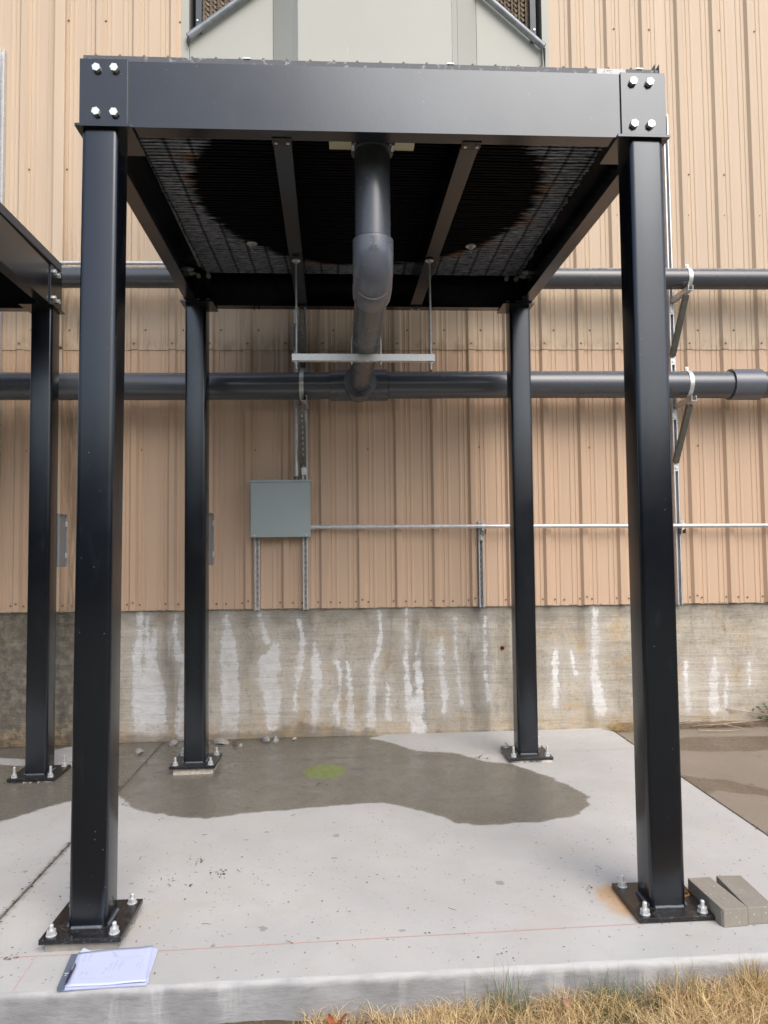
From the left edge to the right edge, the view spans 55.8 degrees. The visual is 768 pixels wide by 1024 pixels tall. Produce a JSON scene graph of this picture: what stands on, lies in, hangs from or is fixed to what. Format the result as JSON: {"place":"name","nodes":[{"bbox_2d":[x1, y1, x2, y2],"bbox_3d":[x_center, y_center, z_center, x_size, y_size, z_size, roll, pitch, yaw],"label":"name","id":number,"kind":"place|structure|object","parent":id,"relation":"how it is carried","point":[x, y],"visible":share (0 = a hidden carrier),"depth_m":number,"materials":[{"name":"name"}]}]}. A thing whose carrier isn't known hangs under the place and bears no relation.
{"place":"outdoors","nodes":[
{"label":"outdoors","id":0,"kind":"place"},
{"bbox_2d":[0,741,163,916],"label":"concrete slab","id":1,"kind":"structure","parent":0,"point":[35,830],"depth_m":4.30,"materials":[{"name":"grey concrete"}]},
{"bbox_2d":[12,781,52,782],"bbox_3d":[-2.402,1.844,5.068,0.292,0.019,0.312,0,-3,-3],"label":"grout pad","id":2,"kind":"object","parent":1,"relation":"on","point":[36,781],"visible":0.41,"depth_m":4.93,"materials":[{"name":"grey concrete"}]},
{"bbox_2d":[0,213,70,781],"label":"steel frame","id":3,"kind":"object","parent":1,"relation":"on","point":[30,278],"visible":0.98,"depth_m":5.08,"materials":[{"name":"black paint"}]},
{"bbox_2d":[0,202,61,271],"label":"cooler pan","id":4,"kind":"object","parent":3,"relation":"on","point":[26,233],"visible":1,"depth_m":4.75,"materials":[{"name":"black metal"}]},
{"bbox_2d":[57,514,67,566],"bbox_3d":[-2.417,0.208,5.298,0.161,0.386,0.138,0,-3,-3],"label":"disconnect box","id":5,"kind":"object","parent":3,"relation":"attached to","point":[62,526],"visible":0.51,"depth_m":5.29,"materials":[{"name":"grey metal"}]},
{"bbox_2d":[60,516,67,566],"bbox_3d":[-2.423,0.214,5.361,0.157,0.381,0.012,0,-3,-3],"label":"door","id":6,"kind":"structure","parent":5,"relation":"in","point":[66,516],"depth_m":5.36,"materials":[{"name":"metal"}]},
{"bbox_2d":[135,748,143,754],"bbox_3d":[-1.884,1.837,5.573,0.073,0.046,0.058,-2,-3,27],"label":"rubble stone","id":7,"kind":"object","parent":1,"relation":"on","point":[138,751],"visible":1,"depth_m":5.55,"materials":[{"name":"grey stone"}]},
{"bbox_2d":[0,728,767,992],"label":"concrete slab","id":8,"kind":"structure","parent":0,"point":[572,824],"depth_m":3.56,"materials":[{"name":"grey concrete"}]},
{"bbox_2d":[45,912,137,951],"bbox_3d":[-1.183,1.707,2.966,0.290,0.050,0.280,0,-3,-3],"label":"grout pad","id":9,"kind":"object","parent":8,"relation":"on","point":[75,947],"visible":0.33,"depth_m":2.83,"materials":[{"name":"grey concrete"}]},
{"bbox_2d":[57,945,157,990],"bbox_3d":[-1.019,1.688,2.691,0.343,0.017,0.251,0,-3,-3],"label":"notepad","id":10,"kind":"object","parent":8,"relation":"on","point":[117,968],"visible":1,"depth_m":2.67,"materials":[{"name":"paper"}]},
{"bbox_2d":[65,963,75,983],"bbox_3d":[-1.137,1.674,2.630,0.010,0.012,0.130,0,-3,-9],"label":"clip","id":11,"kind":"object","parent":10,"relation":"on","point":[70,973],"visible":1,"depth_m":2.63,"materials":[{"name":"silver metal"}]},
{"bbox_2d":[169,740,177,745],"bbox_3d":[-1.682,1.844,5.799,0.074,0.045,0.056,1,-3,-23],"label":"rubble stone","id":12,"kind":"object","parent":8,"relation":"on","point":[173,742],"visible":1,"depth_m":5.79,"materials":[{"name":"grey stone"}]},
{"bbox_2d":[173,762,218,774],"bbox_3d":[-1.333,1.813,5.163,0.273,0.060,0.272,0,-3,-3],"label":"grout pad","id":13,"kind":"object","parent":8,"relation":"on","point":[190,771],"visible":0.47,"depth_m":5.03,"materials":[{"name":"grey concrete"}]},
{"bbox_2d":[213,738,228,744],"bbox_3d":[-1.311,1.838,5.823,0.152,0.043,0.079,-2,-3,27],"label":"rubble stone","id":14,"kind":"object","parent":8,"relation":"on","point":[220,741],"visible":1,"depth_m":5.80,"materials":[{"name":"grey stone"}]},
{"bbox_2d":[260,735,269,742],"bbox_3d":[-0.951,1.829,5.858,0.059,0.050,0.140,1,-3,-31],"label":"rubble stone","id":15,"kind":"object","parent":8,"relation":"on","point":[265,738],"visible":1,"depth_m":5.82,"materials":[{"name":"grey stone"}]},
{"bbox_2d":[272,736,278,742],"bbox_3d":[-0.872,1.828,5.838,0.053,0.048,0.093,-1,-3,10],"label":"rubble stone","id":16,"kind":"object","parent":8,"relation":"on","point":[275,739],"visible":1,"depth_m":5.82,"materials":[{"name":"grey stone"}]},
{"bbox_2d":[0,924,630,957],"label":"chalk line","id":17,"kind":"object","parent":8,"relation":"on","point":[348,939],"visible":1,"depth_m":2.86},
{"bbox_2d":[38,58,714,944],"bbox_3d":[-0.094,-0.047,4.217,2.714,3.645,2.513,0,-3,-3],"label":"steel frame","id":18,"kind":"object","parent":8,"relation":"on","point":[466,114],"visible":0.98,"depth_m":3.14,"materials":[{"name":"black paint"}]},
{"bbox_2d":[209,513,213,564],"bbox_3d":[-1.354,0.202,5.387,0.161,0.386,0.138,0,-3,-3],"label":"disconnect box","id":19,"kind":"object","parent":18,"relation":"attached to","point":[211,538],"visible":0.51,"depth_m":5.40,"materials":[{"name":"grey metal"}]},
{"bbox_2d":[211,515,213,564],"bbox_3d":[-1.359,0.207,5.449,0.157,0.381,0.012,0,-3,-3],"label":"door","id":20,"kind":"structure","parent":19,"relation":"in","point":[213,515],"depth_m":5.45,"materials":[{"name":"metal"}]},
{"bbox_2d":[292,259,434,369],"bbox_3d":[-0.126,-1.220,4.474,0.879,0.685,0.052,0,-3,-3],"label":"trapeze hanger","id":21,"kind":"object","parent":18,"relation":"hanging from","point":[352,358],"visible":0.79,"depth_m":4.45,"materials":[{"name":"metal"}]},
{"bbox_2d":[83,0,658,275],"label":"cooling tower","id":22,"kind":"structure","parent":18,"relation":"on","point":[223,196],"depth_m":4.10,"materials":[{"name":"metal"}]},
{"bbox_2d":[501,750,552,762],"bbox_3d":[1.036,1.781,5.289,0.313,0.027,0.312,0,-3,-3],"label":"grout pad","id":23,"kind":"object","parent":8,"relation":"on","point":[534,761],"visible":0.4,"depth_m":5.15,"materials":[{"name":"grey concrete"}]},
{"bbox_2d":[688,877,747,926],"bbox_3d":[1.394,1.630,3.039,0.110,0.072,0.278,0,-3,-5],"label":"block","id":24,"kind":"object","parent":8,"relation":"on","point":[726,908],"depth_m":2.97,"materials":[{"name":"grey concrete"}]},
{"bbox_2d":[716,875,767,924],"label":"block","id":25,"kind":"object","parent":8,"relation":"on","point":[751,898],"depth_m":3.00,"materials":[{"name":"grey concrete"}]},
{"bbox_2d":[0,730,767,917],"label":"slab side","id":26,"kind":"structure","parent":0,"point":[613,730],"depth_m":4.07,"materials":[{"name":"concrete"}]},
{"bbox_2d":[0,742,164,919],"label":"joint filler","id":27,"kind":"object","parent":26,"relation":"attached to","point":[25,891],"visible":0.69,"depth_m":3.56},
{"bbox_2d":[0,952,767,1023],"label":"slab edge","id":28,"kind":"object","parent":26,"relation":"attached to","point":[231,1001],"visible":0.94,"depth_m":2.61,"materials":[{"name":"concrete"}]},
{"bbox_2d":[612,730,766,834],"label":"joint filler","id":29,"kind":"object","parent":26,"relation":"on","point":[707,794],"visible":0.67,"depth_m":4.31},
{"bbox_2d":[207,949,767,1023],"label":"dry grass","id":30,"kind":"structure","parent":0,"point":[746,997],"depth_m":2.58,"materials":[{"name":"beige plant"}]},
{"bbox_2d":[327,1013,348,1023],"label":"fallen leaf","id":31,"kind":"object","parent":30,"relation":"on","point":[330,1018],"visible":1,"depth_m":2.51,"materials":[{"name":"brown plant"}]},
{"bbox_2d":[561,997,572,1006],"bbox_3d":[0.643,1.727,2.564,0.040,0.022,0.033,-3,-4,42],"label":"fallen leaf","id":32,"kind":"object","parent":30,"relation":"on","point":[568,1002],"visible":1,"depth_m":2.56,"materials":[{"name":"brown plant"}]},
{"bbox_2d":[612,725,767,833],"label":"old slab","id":33,"kind":"structure","parent":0,"point":[729,769],"depth_m":5.02,"materials":[{"name":"brown concrete"}]},
{"bbox_2d":[601,719,633,733],"bbox_3d":[2.034,1.762,6.009,0.493,0.116,0.266,0,-3,-3],"label":"straw clump","id":34,"kind":"object","parent":33,"relation":"on","point":[617,728],"visible":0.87,"depth_m":5.98,"materials":[{"name":"beige plant"}]},
{"bbox_2d":[618,719,767,729],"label":"pine litter","id":35,"kind":"object","parent":33,"relation":"on","point":[754,723],"visible":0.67,"depth_m":6.03,"materials":[{"name":"brown plant"}]},
{"bbox_2d":[693,708,767,730],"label":"bare branch","id":36,"kind":"object","parent":33,"relation":"on","point":[730,723],"visible":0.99,"depth_m":5.99,"materials":[{"name":"brown wood"}]},
{"bbox_2d":[751,701,767,720],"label":"weed","id":37,"kind":"object","parent":33,"relation":"on","point":[759,717],"visible":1,"depth_m":6.05,"materials":[{"name":"green plant"}]},
{"label":"ground","id":38,"kind":"structure","parent":0,"visible":0},
{"bbox_2d":[0,602,767,748],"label":"foundation wall","id":39,"kind":"structure","parent":38,"relation":"on","point":[296,672],"depth_m":6.03,"materials":[{"name":"concrete"}]},
{"bbox_2d":[0,0,767,611],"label":"metal wall","id":40,"kind":"structure","parent":39,"relation":"on","point":[392,462],"depth_m":6.12,"materials":[{"name":"beige metal"}]},
{"bbox_2d":[0,49,6,453],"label":"wall strut","id":41,"kind":"object","parent":40,"relation":"attached to","point":[3,64],"depth_m":6.09,"materials":[{"name":"metal"}]},
{"bbox_2d":[59,261,299,479],"bbox_3d":[-3.045,-1.149,5.936,4.688,1.850,0.061,0,-3,-2],"label":"riser conduit","id":42,"kind":"object","parent":40,"relation":"attached to","point":[296,476],"visible":0.45,"depth_m":6.00,"materials":[{"name":"metal"}]},
{"bbox_2d":[255,537,259,610],"bbox_3d":[-1.044,0.499,5.982,0.041,0.620,0.041,0,-3,-3],"label":"wall strut","id":43,"kind":"object","parent":40,"relation":"attached to","point":[256,573],"depth_m":5.97,"materials":[{"name":"metal"}]},
{"bbox_2d":[250,480,310,539],"bbox_3d":[-0.844,-0.016,5.952,0.489,0.491,0.101,0,-3,-3],"label":"junction box","id":44,"kind":"object","parent":40,"relation":"attached to","point":[280,508],"visible":1,"depth_m":5.91,"materials":[{"name":"grey metal"}]},
{"bbox_2d":[299,309,308,609],"bbox_3d":[-0.649,-0.677,5.872,0.067,2.950,0.408,0,-3,-3],"label":"strut support","id":45,"kind":"object","parent":40,"relation":"attached to","point":[303,419],"visible":0.56,"depth_m":5.97,"materials":[{"name":"metal"}]},
{"bbox_2d":[477,521,484,607],"bbox_3d":[0.810,0.435,6.042,0.042,0.715,0.060,0,-3,-3],"label":"wall strut","id":46,"kind":"object","parent":40,"relation":"attached to","point":[481,551],"depth_m":6.04,"materials":[{"name":"metal"}]},
{"bbox_2d":[311,521,767,533],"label":"conduit","id":47,"kind":"object","parent":46,"relation":"attached to","point":[483,526],"visible":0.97,"depth_m":6.01,"materials":[{"name":"metal"}]},
{"bbox_2d":[662,114,696,604],"bbox_3d":[2.484,-1.342,6.042,0.081,4.230,0.358,0,-3,-3],"label":"strut support","id":48,"kind":"object","parent":40,"relation":"attached to","point":[677,440],"visible":0.93,"depth_m":6.14,"materials":[{"name":"metal"}]},
{"bbox_2d":[0,142,767,401],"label":"drain pipe","id":49,"kind":"object","parent":48,"relation":"attached to","point":[372,284],"visible":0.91,"depth_m":5.74,"materials":[{"name":"grey plastic"}]},
{"bbox_2d":[61,266,767,289],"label":"supply pipe","id":50,"kind":"object","parent":48,"relation":"attached to","point":[561,278],"visible":0.26,"depth_m":5.92,"materials":[{"name":"plastic"}]},
{"bbox_2d":[220,1001,765,1023],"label":"dirt strip","id":51,"kind":"object","parent":38,"relation":"on","point":[285,1021],"visible":0.24,"depth_m":2.59,"materials":[{"name":"soil"}]}
]}

